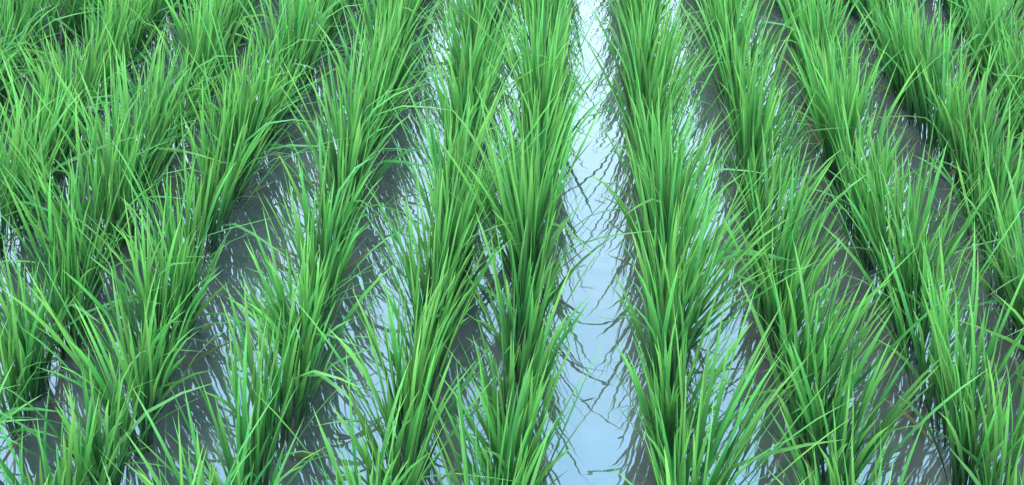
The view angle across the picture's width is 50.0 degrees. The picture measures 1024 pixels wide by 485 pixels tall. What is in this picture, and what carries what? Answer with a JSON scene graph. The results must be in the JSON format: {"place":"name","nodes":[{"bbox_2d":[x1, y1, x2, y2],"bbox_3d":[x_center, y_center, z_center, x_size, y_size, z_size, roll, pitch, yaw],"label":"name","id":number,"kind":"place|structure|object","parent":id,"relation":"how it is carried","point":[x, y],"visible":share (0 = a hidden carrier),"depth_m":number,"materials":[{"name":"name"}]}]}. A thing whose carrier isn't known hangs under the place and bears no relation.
{"place":"outdoors","nodes":[
{"label":"outdoors","id":0,"kind":"place"},
{"bbox_2d":[0,0,1023,484],"bbox_3d":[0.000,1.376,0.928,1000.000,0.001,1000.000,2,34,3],"label":"paddy water","id":1,"kind":"structure","parent":0,"point":[600,442],"depth_m":2.79,"materials":[{"name":"liquid"}]},
{"bbox_2d":[0,0,43,75],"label":"rice row","id":2,"kind":"object","parent":1,"relation":"on","point":[15,13],"visible":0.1,"depth_m":4.20,"materials":[{"name":"green plant"}]},
{"bbox_2d":[0,0,118,132],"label":"rice row","id":3,"kind":"object","parent":1,"relation":"on","point":[30,13],"visible":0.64,"depth_m":3.71,"materials":[{"name":"green plant"}]},
{"bbox_2d":[0,0,196,264],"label":"rice row","id":4,"kind":"object","parent":1,"relation":"on","point":[149,11],"visible":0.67,"depth_m":3.16,"materials":[{"name":"green plant"}]},
{"bbox_2d":[0,0,278,468],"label":"rice row","id":5,"kind":"object","parent":1,"relation":"on","point":[26,375],"visible":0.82,"depth_m":2.74,"materials":[{"name":"green plant"}]},
{"bbox_2d":[0,0,371,484],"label":"rice row","id":6,"kind":"object","parent":1,"relation":"on","point":[251,123],"visible":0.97,"depth_m":2.48,"materials":[{"name":"green plant"}]},
{"bbox_2d":[83,0,457,484],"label":"rice row","id":7,"kind":"object","parent":1,"relation":"on","point":[369,109],"visible":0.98,"depth_m":2.54,"materials":[{"name":"green plant"}]},
{"bbox_2d":[264,0,560,484],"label":"rice row","id":8,"kind":"object","parent":1,"relation":"on","point":[452,237],"visible":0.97,"depth_m":2.50,"materials":[{"name":"green plant"}]},
{"bbox_2d":[420,0,657,484],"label":"rice row","id":9,"kind":"object","parent":1,"relation":"on","point":[529,206],"visible":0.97,"depth_m":2.57,"materials":[{"name":"green plant"}]},
{"bbox_2d":[554,0,851,484],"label":"rice row","id":10,"kind":"object","parent":1,"relation":"on","point":[657,166],"visible":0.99,"depth_m":2.40,"materials":[{"name":"green plant"}]},
{"bbox_2d":[679,0,988,484],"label":"rice row","id":11,"kind":"object","parent":1,"relation":"on","point":[756,135],"visible":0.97,"depth_m":2.44,"materials":[{"name":"green plant"}]},
{"bbox_2d":[762,0,1023,484],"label":"rice row","id":12,"kind":"object","parent":1,"relation":"on","point":[837,102],"visible":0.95,"depth_m":2.52,"materials":[{"name":"green plant"}]},
{"bbox_2d":[840,0,1023,405],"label":"rice row","id":13,"kind":"object","parent":1,"relation":"on","point":[922,95],"visible":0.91,"depth_m":3.06,"materials":[{"name":"green plant"}]},
{"bbox_2d":[932,0,1023,155],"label":"rice row","id":14,"kind":"object","parent":1,"relation":"on","point":[985,16],"visible":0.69,"depth_m":3.61,"materials":[{"name":"green plant"}]},
{"bbox_2d":[1014,0,1023,17],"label":"rice row","id":15,"kind":"object","parent":1,"relation":"on","point":[1019,6],"visible":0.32,"depth_m":4.32,"materials":[{"name":"green plant"}]},
{"bbox_2d":[51,7,1008,483],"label":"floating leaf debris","id":16,"kind":"object","parent":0,"point":[381,315],"visible":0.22,"depth_m":2.78,"materials":[{"name":"green plant"}]}
]}

